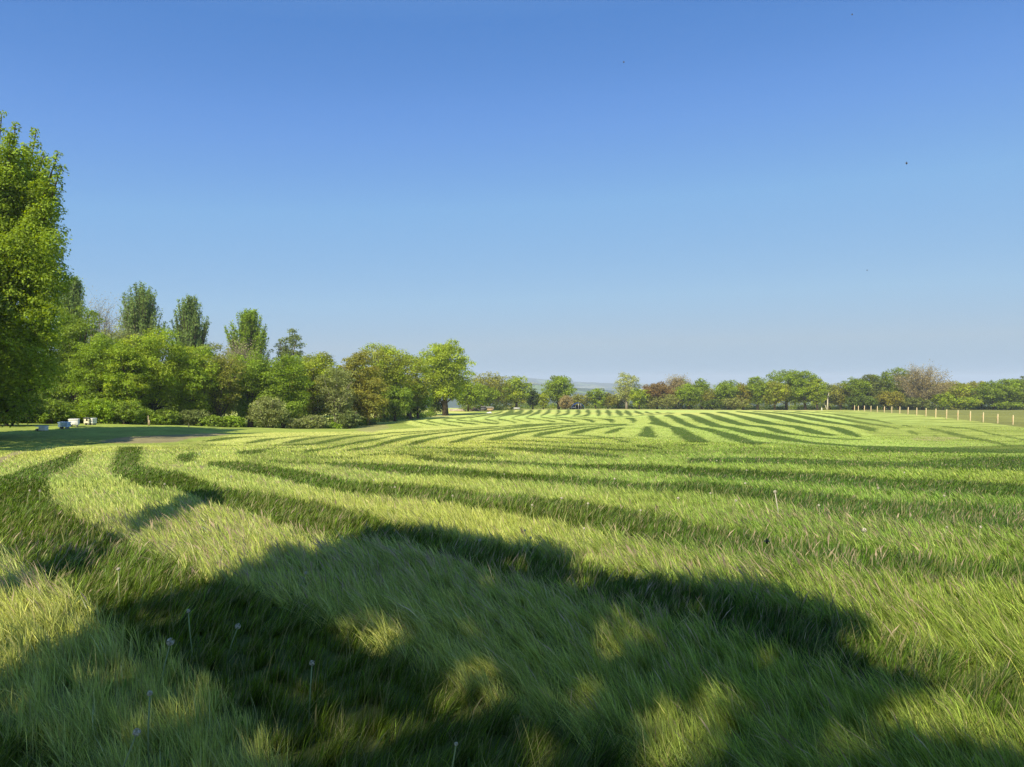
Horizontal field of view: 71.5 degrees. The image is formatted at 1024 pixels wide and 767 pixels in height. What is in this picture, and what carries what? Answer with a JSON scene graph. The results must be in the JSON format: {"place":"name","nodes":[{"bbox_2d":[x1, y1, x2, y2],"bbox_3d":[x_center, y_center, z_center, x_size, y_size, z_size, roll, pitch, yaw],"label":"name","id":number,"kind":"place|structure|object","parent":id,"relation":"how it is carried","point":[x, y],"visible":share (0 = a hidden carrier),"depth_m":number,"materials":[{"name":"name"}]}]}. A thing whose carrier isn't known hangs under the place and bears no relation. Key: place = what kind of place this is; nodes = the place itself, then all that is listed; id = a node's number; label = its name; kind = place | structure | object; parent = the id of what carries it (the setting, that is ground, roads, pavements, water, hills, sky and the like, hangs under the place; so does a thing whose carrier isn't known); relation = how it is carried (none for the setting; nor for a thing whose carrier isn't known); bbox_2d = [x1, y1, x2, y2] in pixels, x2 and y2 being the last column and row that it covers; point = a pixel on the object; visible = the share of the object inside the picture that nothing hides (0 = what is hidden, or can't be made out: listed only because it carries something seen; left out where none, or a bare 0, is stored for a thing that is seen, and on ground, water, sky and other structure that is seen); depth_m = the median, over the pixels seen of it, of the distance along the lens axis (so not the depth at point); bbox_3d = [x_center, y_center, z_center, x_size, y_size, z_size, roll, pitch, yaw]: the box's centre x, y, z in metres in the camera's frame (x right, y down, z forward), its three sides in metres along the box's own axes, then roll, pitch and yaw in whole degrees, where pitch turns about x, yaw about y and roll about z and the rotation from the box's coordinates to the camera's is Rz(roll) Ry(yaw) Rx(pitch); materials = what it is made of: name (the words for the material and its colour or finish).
{"place":"outdoors","nodes":[
{"label":"outdoors","id":0,"kind":"place"},
{"bbox_2d":[0,407,1023,766],"bbox_3d":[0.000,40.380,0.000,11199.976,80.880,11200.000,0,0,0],"label":"ground","id":1,"kind":"structure","parent":0,"point":[168,435],"depth_m":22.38,"materials":[{"name":"green plant"}]},
{"bbox_2d":[0,292,23,320],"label":"shade tree","id":2,"kind":"object","parent":1,"relation":"on","point":[9,309],"visible":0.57,"depth_m":29.78,"materials":[{"name":"green plant"}]},
{"bbox_2d":[0,394,49,425],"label":"bush","id":3,"kind":"object","parent":1,"relation":"on","point":[40,413],"visible":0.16,"depth_m":44.15,"materials":[{"name":"green plant"}]},
{"bbox_2d":[0,110,75,427],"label":"tall broadleaf tree","id":4,"kind":"object","parent":1,"relation":"on","point":[29,266],"visible":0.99,"depth_m":32.65,"materials":[{"name":"green plant"}]},
{"bbox_2d":[33,397,74,423],"bbox_3d":[-31.876,1.871,48.980,2.939,1.933,2.925,0,0,0],"label":"bush","id":5,"kind":"object","parent":1,"relation":"on","point":[57,409],"visible":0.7,"depth_m":48.79,"materials":[{"name":"green plant"}]},
{"bbox_2d":[28,355,88,401],"bbox_3d":[-40.220,0.702,63.822,5.692,7.076,5.920,0,0,0],"label":"broadleaf tree","id":6,"kind":"object","parent":1,"relation":"on","point":[54,396],"visible":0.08,"depth_m":62.65,"materials":[{"name":"green plant"}]},
{"bbox_2d":[39,410,84,423],"bbox_3d":[-31.797,2.446,51.123,3.726,1.067,3.740,0,0,0],"label":"bush","id":7,"kind":"object","parent":1,"relation":"on","point":[74,417],"visible":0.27,"depth_m":50.13,"materials":[{"name":"green plant"}]},
{"bbox_2d":[57,422,70,428],"bbox_3d":[-26.679,2.493,42.388,0.558,0.412,0.506,0,0,-7],"label":"beehive","id":8,"kind":"object","parent":1,"relation":"on","point":[62,425],"visible":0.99,"depth_m":42.18,"materials":[{"name":"blue"}]},
{"bbox_2d":[57,275,90,361],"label":"poplar tree","id":9,"kind":"object","parent":1,"relation":"on","point":[73,301],"visible":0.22,"depth_m":77.57,"materials":[{"name":"green plant"}]},
{"bbox_2d":[46,305,111,409],"bbox_3d":[-36.648,-1.401,59.652,5.223,10.675,5.981,0,0,38],"label":"broadleaf tree","id":10,"kind":"object","parent":1,"relation":"on","point":[71,330],"visible":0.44,"depth_m":59.24,"materials":[{"name":"green plant"}]},
{"bbox_2d":[66,398,125,423],"bbox_3d":[-29.821,1.989,51.198,3.739,1.920,3.363,0,0,0],"label":"bush","id":11,"kind":"object","parent":1,"relation":"on","point":[98,409],"visible":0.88,"depth_m":50.40,"materials":[{"name":"green plant"}]},
{"bbox_2d":[60,332,134,423],"bbox_3d":[-32.991,-0.291,57.173,5.619,7.870,5.022,0,0,0],"label":"broadleaf tree","id":12,"kind":"object","parent":1,"relation":"on","point":[90,358],"visible":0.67,"depth_m":56.08,"materials":[{"name":"green plant"}]},
{"bbox_2d":[81,287,138,351],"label":"bare tree","id":13,"kind":"object","parent":1,"relation":"on","point":[108,323],"visible":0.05,"depth_m":84.11,"materials":[{"name":"brown plant"}]},
{"bbox_2d":[92,324,154,390],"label":"broadleaf tree","id":14,"kind":"object","parent":1,"relation":"on","point":[122,335],"visible":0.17,"depth_m":75.27,"materials":[{"name":"green plant"}]},
{"bbox_2d":[90,344,161,423],"bbox_3d":[-31.168,0.281,56.691,5.211,6.754,4.849,0,0,0],"label":"broadleaf tree","id":15,"kind":"object","parent":1,"relation":"on","point":[130,386],"visible":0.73,"depth_m":56.31,"materials":[{"name":"green plant"}]},
{"bbox_2d":[107,400,152,424],"bbox_3d":[-28.397,2.116,51.947,3.469,1.894,3.508,0,0,0],"label":"bush","id":16,"kind":"object","parent":1,"relation":"on","point":[132,409],"visible":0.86,"depth_m":51.50,"materials":[{"name":"green plant"}]},
{"bbox_2d":[123,728,140,766],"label":"dandelion clock","id":17,"kind":"object","parent":1,"relation":"on","point":[135,732],"visible":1,"depth_m":2.58,"materials":[{"name":"white"}]},
{"bbox_2d":[116,281,166,361],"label":"poplar tree","id":18,"kind":"object","parent":1,"relation":"on","point":[142,317],"visible":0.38,"depth_m":91.21,"materials":[{"name":"green plant"}]},
{"bbox_2d":[147,690,152,765],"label":"dandelion clock","id":19,"kind":"object","parent":1,"relation":"on","point":[150,693],"visible":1,"depth_m":2.91,"materials":[{"name":"green plant"}]},
{"bbox_2d":[116,322,196,410],"bbox_3d":[-30.590,-0.635,59.939,7.904,9.208,6.778,0,0,0],"label":"broadleaf tree","id":20,"kind":"object","parent":1,"relation":"on","point":[164,376],"visible":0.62,"depth_m":59.08,"materials":[{"name":"green plant"}]},
{"bbox_2d":[141,409,181,424],"bbox_3d":[-28.724,2.833,57.832,3.271,1.576,3.418,0,0,0],"label":"bush","id":21,"kind":"object","parent":1,"relation":"on","point":[163,417],"visible":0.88,"depth_m":57.40,"materials":[{"name":"green plant"}]},
{"bbox_2d":[159,638,174,689],"bbox_3d":[-1.782,1.465,3.650,0.039,0.300,0.101,0,0,34],"label":"dandelion clock","id":22,"kind":"object","parent":1,"relation":"on","point":[170,643],"visible":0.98,"depth_m":3.66,"materials":[{"name":"white"}]},
{"bbox_2d":[156,367,208,411],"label":"broadleaf tree","id":23,"kind":"object","parent":1,"relation":"on","point":[172,407],"visible":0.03,"depth_m":73.03,"materials":[{"name":"green plant"}]},
{"bbox_2d":[167,295,211,371],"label":"poplar tree","id":24,"kind":"object","parent":1,"relation":"on","point":[191,330],"visible":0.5,"depth_m":95.19,"materials":[{"name":"green plant"}]},
{"bbox_2d":[174,408,211,425],"bbox_3d":[-27.143,2.965,59.993,3.636,1.834,3.204,0,0,0],"label":"bush","id":25,"kind":"object","parent":1,"relation":"on","point":[190,417],"visible":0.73,"depth_m":59.33,"materials":[{"name":"green plant"}]},
{"bbox_2d":[163,344,230,421],"bbox_3d":[-27.699,0.365,61.791,6.061,7.711,5.559,0,0,0],"label":"broadleaf tree","id":26,"kind":"object","parent":1,"relation":"on","point":[198,375],"visible":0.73,"depth_m":61.03,"materials":[{"name":"green plant"}]},
{"bbox_2d":[196,414,229,426],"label":"bush","id":27,"kind":"object","parent":1,"relation":"on","point":[216,421],"visible":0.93,"depth_m":59.50,"materials":[{"name":"green plant"}]},
{"bbox_2d":[197,342,228,414],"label":"broadleaf tree","id":28,"kind":"object","parent":1,"relation":"on","point":[213,346],"visible":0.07,"depth_m":86.09,"materials":[{"name":"green plant"}]},
{"bbox_2d":[201,367,239,416],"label":"broadleaf tree","id":29,"kind":"object","parent":1,"relation":"on","point":[210,412],"visible":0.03,"depth_m":79.42,"materials":[{"name":"green plant"}]},
{"bbox_2d":[195,353,248,417],"bbox_3d":[-25.591,0.771,63.004,4.462,7.158,4.323,0,0,-15],"label":"broadleaf tree","id":30,"kind":"object","parent":1,"relation":"on","point":[233,394],"visible":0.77,"depth_m":62.68,"materials":[{"name":"green plant"}]},
{"bbox_2d":[221,415,245,426],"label":"bush","id":31,"kind":"object","parent":1,"relation":"on","point":[234,420],"visible":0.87,"depth_m":60.61,"materials":[{"name":"green plant"}]},
{"bbox_2d":[216,335,268,417],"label":"bare tree","id":32,"kind":"object","parent":1,"relation":"on","point":[239,351],"visible":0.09,"depth_m":83.25,"materials":[{"name":"brown plant"}]},
{"bbox_2d":[224,308,271,371],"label":"poplar tree","id":33,"kind":"object","parent":1,"relation":"on","point":[249,328],"visible":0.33,"depth_m":99.05,"materials":[{"name":"green plant"}]},
{"bbox_2d":[223,349,279,427],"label":"broadleaf tree","id":34,"kind":"object","parent":1,"relation":"on","point":[250,379],"visible":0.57,"depth_m":65.05,"materials":[{"name":"green plant"}]},
{"bbox_2d":[245,394,290,427],"bbox_3d":[-21.314,2.517,62.699,3.999,3.201,3.935,0,0,0],"label":"bush","id":35,"kind":"object","parent":1,"relation":"on","point":[272,409],"visible":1,"depth_m":61.91,"materials":[{"name":"green plant"}]},
{"bbox_2d":[253,351,313,428],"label":"broadleaf tree","id":36,"kind":"object","parent":1,"relation":"on","point":[282,386],"visible":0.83,"depth_m":65.24,"materials":[{"name":"green plant"}]},
{"bbox_2d":[270,328,306,381],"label":"broadleaf tree","id":37,"kind":"object","parent":1,"relation":"on","point":[292,339],"visible":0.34,"depth_m":103.56,"materials":[{"name":"green plant"}]},
{"bbox_2d":[282,417,304,428],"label":"bush","id":38,"kind":"object","parent":1,"relation":"on","point":[295,423],"visible":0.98,"depth_m":62.66,"materials":[{"name":"green plant"}]},
{"bbox_2d":[308,660,314,724],"bbox_3d":[-0.949,1.456,3.346,0.026,0.286,0.085,0,0,0],"label":"dandelion clock","id":39,"kind":"object","parent":1,"relation":"on","point":[312,664],"visible":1,"depth_m":3.34,"materials":[{"name":"white"}]},
{"bbox_2d":[300,414,331,428],"bbox_3d":[-17.942,3.499,63.868,3.397,1.448,3.183,0,0,0],"label":"bush","id":40,"kind":"object","parent":1,"relation":"on","point":[311,421],"visible":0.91,"depth_m":63.40,"materials":[{"name":"green plant"}]},
{"bbox_2d":[290,351,345,418],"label":"broadleaf tree","id":41,"kind":"object","parent":1,"relation":"on","point":[317,364],"visible":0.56,"depth_m":71.22,"materials":[{"name":"green plant"}]},
{"bbox_2d":[314,366,358,423],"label":"broadleaf tree","id":42,"kind":"object","parent":1,"relation":"on","point":[335,397],"visible":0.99,"depth_m":69.58,"materials":[{"name":"green plant"}]},
{"bbox_2d":[335,409,362,428],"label":"bush","id":43,"kind":"object","parent":1,"relation":"on","point":[352,419],"visible":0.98,"depth_m":68.56,"materials":[{"name":"green plant"}]},
{"bbox_2d":[337,349,385,418],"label":"broadleaf tree","id":44,"kind":"object","parent":1,"relation":"on","point":[352,363],"visible":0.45,"depth_m":79.31,"materials":[{"name":"green plant"}]},
{"bbox_2d":[349,377,391,424],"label":"broadleaf tree","id":45,"kind":"object","parent":1,"relation":"on","point":[374,404],"visible":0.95,"depth_m":77.48,"materials":[{"name":"green plant"}]},
{"bbox_2d":[356,342,420,419],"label":"broadleaf tree","id":46,"kind":"object","parent":1,"relation":"on","point":[390,366],"visible":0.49,"depth_m":88.96,"materials":[{"name":"green plant"}]},
{"bbox_2d":[378,384,415,420],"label":"bush","id":47,"kind":"object","parent":1,"relation":"on","point":[397,406],"visible":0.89,"depth_m":87.13,"materials":[{"name":"green plant"}]},
{"bbox_2d":[392,354,434,418],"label":"broadleaf tree","id":48,"kind":"object","parent":1,"relation":"on","point":[420,390],"visible":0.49,"depth_m":97.13,"materials":[{"name":"green plant"}]},
{"bbox_2d":[411,385,433,418],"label":"broadleaf tree","id":49,"kind":"object","parent":1,"relation":"on","point":[418,408],"visible":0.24,"depth_m":99.70,"materials":[{"name":"green plant"}]},
{"bbox_2d":[428,398,442,413],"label":"bush","id":50,"kind":"object","parent":1,"relation":"on","point":[436,406],"visible":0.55,"depth_m":118.45,"materials":[{"name":"green plant"}]},
{"bbox_2d":[416,338,475,414],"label":"oak tree","id":51,"kind":"object","parent":1,"relation":"on","point":[448,381],"visible":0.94,"depth_m":116.36,"materials":[{"name":"green plant"}]},
{"bbox_2d":[449,382,487,411],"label":"broadleaf tree","id":52,"kind":"object","parent":1,"relation":"on","point":[473,394],"visible":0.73,"depth_m":148.83,"materials":[{"name":"green plant"}]},
{"bbox_2d":[466,385,502,406],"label":"broadleaf tree","id":53,"kind":"object","parent":1,"relation":"on","point":[489,397],"visible":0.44,"depth_m":164.02,"materials":[{"name":"green plant"}]},
{"bbox_2d":[470,371,512,405],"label":"broadleaf tree","id":54,"kind":"object","parent":1,"relation":"on","point":[495,383],"visible":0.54,"depth_m":174.59,"materials":[{"name":"green plant"}]},
{"bbox_2d":[502,376,531,409],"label":"broadleaf tree","id":55,"kind":"object","parent":1,"relation":"on","point":[516,395],"visible":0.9,"depth_m":183.76,"materials":[{"name":"green plant"}]},
{"bbox_2d":[37,400,1023,428],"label":"undergrowth","id":56,"kind":"object","parent":1,"relation":"on","point":[630,406],"visible":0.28,"depth_m":205.72,"materials":[{"name":"green plant"}]},
{"bbox_2d":[524,388,540,408],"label":"broadleaf tree","id":57,"kind":"object","parent":1,"relation":"on","point":[533,401],"visible":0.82,"depth_m":187.31,"materials":[{"name":"green plant"}]},
{"bbox_2d":[535,393,550,408],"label":"broadleaf tree","id":58,"kind":"object","parent":1,"relation":"on","point":[543,396],"visible":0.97,"depth_m":187.42,"materials":[{"name":"green plant"}]},
{"bbox_2d":[541,375,576,408],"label":"broadleaf tree","id":59,"kind":"object","parent":1,"relation":"on","point":[557,387],"visible":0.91,"depth_m":188.50,"materials":[{"name":"green plant"}]},
{"bbox_2d":[558,395,573,408],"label":"bare tree","id":60,"kind":"object","parent":1,"relation":"on","point":[565,402],"visible":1,"depth_m":185.32,"materials":[{"name":"plant"}]},
{"bbox_2d":[571,394,592,407],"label":"broadleaf tree","id":61,"kind":"object","parent":1,"relation":"on","point":[577,399],"visible":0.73,"depth_m":203.51,"materials":[{"name":"green plant"}]},
{"bbox_2d":[585,388,606,408],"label":"broadleaf tree","id":62,"kind":"object","parent":1,"relation":"on","point":[595,401],"visible":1,"depth_m":204.11,"materials":[{"name":"green plant"}]},
{"bbox_2d":[596,393,619,408],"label":"broadleaf tree","id":63,"kind":"object","parent":1,"relation":"on","point":[608,399],"visible":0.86,"depth_m":204.88,"materials":[{"name":"green plant"}]},
{"bbox_2d":[612,372,641,408],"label":"broadleaf tree","id":64,"kind":"object","parent":1,"relation":"on","point":[625,391],"visible":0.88,"depth_m":201.58,"materials":[{"name":"green plant"}]},
{"bbox_2d":[627,388,650,408],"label":"broadleaf tree","id":65,"kind":"object","parent":1,"relation":"on","point":[638,399],"visible":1,"depth_m":197.31,"materials":[{"name":"green plant"}]},
{"bbox_2d":[644,396,661,408],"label":"bush","id":66,"kind":"object","parent":1,"relation":"on","point":[651,401],"visible":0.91,"depth_m":197.96,"materials":[{"name":"green plant"}]},
{"bbox_2d":[641,381,679,408],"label":"broadleaf tree","id":67,"kind":"object","parent":1,"relation":"on","point":[657,390],"visible":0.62,"depth_m":199.44,"materials":[{"name":"brown plant"}]},
{"bbox_2d":[656,393,679,408],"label":"broadleaf tree","id":68,"kind":"object","parent":1,"relation":"on","point":[666,401],"visible":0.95,"depth_m":197.21,"materials":[{"name":"green plant"}]},
{"bbox_2d":[663,373,695,407],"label":"bare tree","id":69,"kind":"object","parent":1,"relation":"on","point":[675,382],"visible":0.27,"depth_m":206.79,"materials":[{"name":"brown plant"}]},
{"bbox_2d":[673,382,702,409],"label":"broadleaf tree","id":70,"kind":"object","parent":1,"relation":"on","point":[687,395],"visible":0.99,"depth_m":198.41,"materials":[{"name":"green plant"}]},
{"bbox_2d":[694,378,709,408],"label":"broadleaf tree","id":71,"kind":"object","parent":1,"relation":"on","point":[704,385],"visible":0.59,"depth_m":204.97,"materials":[{"name":"green plant"}]},
{"bbox_2d":[701,388,720,409],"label":"broadleaf tree","id":72,"kind":"object","parent":1,"relation":"on","point":[710,395],"visible":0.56,"depth_m":201.52,"materials":[{"name":"green plant"}]},
{"bbox_2d":[700,399,726,409],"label":"bush","id":73,"kind":"object","parent":1,"relation":"on","point":[712,403],"visible":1,"depth_m":195.39,"materials":[{"name":"green plant"}]},
{"bbox_2d":[710,380,742,409],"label":"broadleaf tree","id":74,"kind":"object","parent":1,"relation":"on","point":[727,389],"visible":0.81,"depth_m":198.37,"materials":[{"name":"green plant"}]},
{"bbox_2d":[719,397,749,409],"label":"bush","id":75,"kind":"object","parent":1,"relation":"on","point":[731,402],"visible":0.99,"depth_m":194.53,"materials":[{"name":"green plant"}]},
{"bbox_2d":[734,382,754,409],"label":"broadleaf tree","id":76,"kind":"object","parent":1,"relation":"on","point":[741,389],"visible":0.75,"depth_m":197.12,"materials":[{"name":"green plant"}]},
{"bbox_2d":[744,376,773,409],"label":"broadleaf tree","id":77,"kind":"object","parent":1,"relation":"on","point":[755,388],"visible":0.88,"depth_m":196.45,"materials":[{"name":"green plant"}]},
{"bbox_2d":[759,380,790,409],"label":"broadleaf tree","id":78,"kind":"object","parent":1,"relation":"on","point":[782,393],"visible":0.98,"depth_m":194.50,"materials":[{"name":"green plant"}]},
{"bbox_2d":[765,369,808,409],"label":"broadleaf tree","id":79,"kind":"object","parent":1,"relation":"on","point":[791,380],"visible":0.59,"depth_m":198.03,"materials":[{"name":"green plant"}]},
{"bbox_2d":[790,371,820,409],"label":"broadleaf tree","id":80,"kind":"object","parent":1,"relation":"on","point":[803,398],"visible":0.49,"depth_m":199.03,"materials":[{"name":"green plant"}]},
{"bbox_2d":[805,378,830,409],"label":"broadleaf tree","id":81,"kind":"object","parent":1,"relation":"on","point":[822,396],"visible":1,"depth_m":195.25,"materials":[{"name":"green plant"}]},
{"bbox_2d":[823,385,838,409],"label":"broadleaf tree","id":82,"kind":"object","parent":1,"relation":"on","point":[830,400],"visible":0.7,"depth_m":204.16,"materials":[{"name":"green plant"}]},
{"bbox_2d":[828,383,855,409],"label":"broadleaf tree","id":83,"kind":"object","parent":1,"relation":"on","point":[840,396],"visible":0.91,"depth_m":203.20,"materials":[{"name":"green plant"}]},
{"bbox_2d":[839,376,871,409],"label":"broadleaf tree","id":84,"kind":"object","parent":1,"relation":"on","point":[858,386],"visible":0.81,"depth_m":202.20,"materials":[{"name":"green plant"}]},
{"bbox_2d":[842,395,877,409],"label":"bush","id":85,"kind":"object","parent":1,"relation":"on","point":[861,402],"visible":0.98,"depth_m":195.35,"materials":[{"name":"green plant"}]},
{"bbox_2d":[851,374,885,409],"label":"broadleaf tree","id":86,"kind":"object","parent":1,"relation":"on","point":[875,384],"visible":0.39,"depth_m":204.04,"materials":[{"name":"green plant"}]},
{"bbox_2d":[872,372,901,409],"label":"broadleaf tree","id":87,"kind":"object","parent":1,"relation":"on","point":[886,382],"visible":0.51,"depth_m":204.85,"materials":[{"name":"green plant"}]},
{"bbox_2d":[873,391,905,409],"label":"bush","id":88,"kind":"object","parent":1,"relation":"on","point":[886,399],"visible":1,"depth_m":194.97,"materials":[{"name":"green plant"}]},
{"bbox_2d":[881,367,911,409],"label":"broadleaf tree","id":89,"kind":"object","parent":1,"relation":"on","point":[904,373],"visible":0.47,"depth_m":204.97,"materials":[{"name":"green plant"}]},
{"bbox_2d":[895,397,933,409],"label":"bush","id":90,"kind":"object","parent":1,"relation":"on","point":[911,403],"visible":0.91,"depth_m":196.18,"materials":[{"name":"green plant"}]},
{"bbox_2d":[887,364,956,409],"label":"bare tree","id":91,"kind":"object","parent":1,"relation":"on","point":[915,389],"visible":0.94,"depth_m":198.42,"materials":[{"name":"brown plant"}]},
{"bbox_2d":[930,392,955,409],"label":"bush","id":92,"kind":"object","parent":1,"relation":"on","point":[942,401],"visible":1,"depth_m":194.97,"materials":[{"name":"green plant"}]},
{"bbox_2d":[932,381,973,408],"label":"broadleaf tree","id":93,"kind":"object","parent":1,"relation":"on","point":[957,393],"visible":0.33,"depth_m":205.21,"materials":[{"name":"green plant"}]},
{"bbox_2d":[949,396,983,409],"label":"bush","id":94,"kind":"object","parent":1,"relation":"on","point":[962,402],"visible":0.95,"depth_m":194.39,"materials":[{"name":"green plant"}]},
{"bbox_2d":[959,381,984,409],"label":"broadleaf tree","id":95,"kind":"object","parent":1,"relation":"on","point":[973,383],"visible":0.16,"depth_m":208.74,"materials":[{"name":"green plant"}]},
{"bbox_2d":[969,379,1016,409],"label":"broadleaf tree","id":96,"kind":"object","parent":1,"relation":"on","point":[990,394],"visible":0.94,"depth_m":198.65,"materials":[{"name":"green plant"}]},
{"bbox_2d":[991,401,1023,409],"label":"bush","id":97,"kind":"object","parent":1,"relation":"on","point":[1008,405],"visible":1,"depth_m":192.37,"materials":[{"name":"green plant"}]},
{"bbox_2d":[994,378,1023,402],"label":"broadleaf tree","id":98,"kind":"object","parent":1,"relation":"on","point":[1016,395],"visible":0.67,"depth_m":197.71,"materials":[{"name":"green plant"}]},
{"bbox_2d":[0,0,1023,383],"label":"sky","id":99,"kind":"structure","parent":0,"point":[736,197],"materials":[{"name":"blue"}]},
{"bbox_2d":[348,376,990,407],"bbox_3d":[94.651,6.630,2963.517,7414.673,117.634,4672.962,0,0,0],"label":"hills","id":100,"kind":"structure","parent":0,"point":[582,388],"depth_m":3945.08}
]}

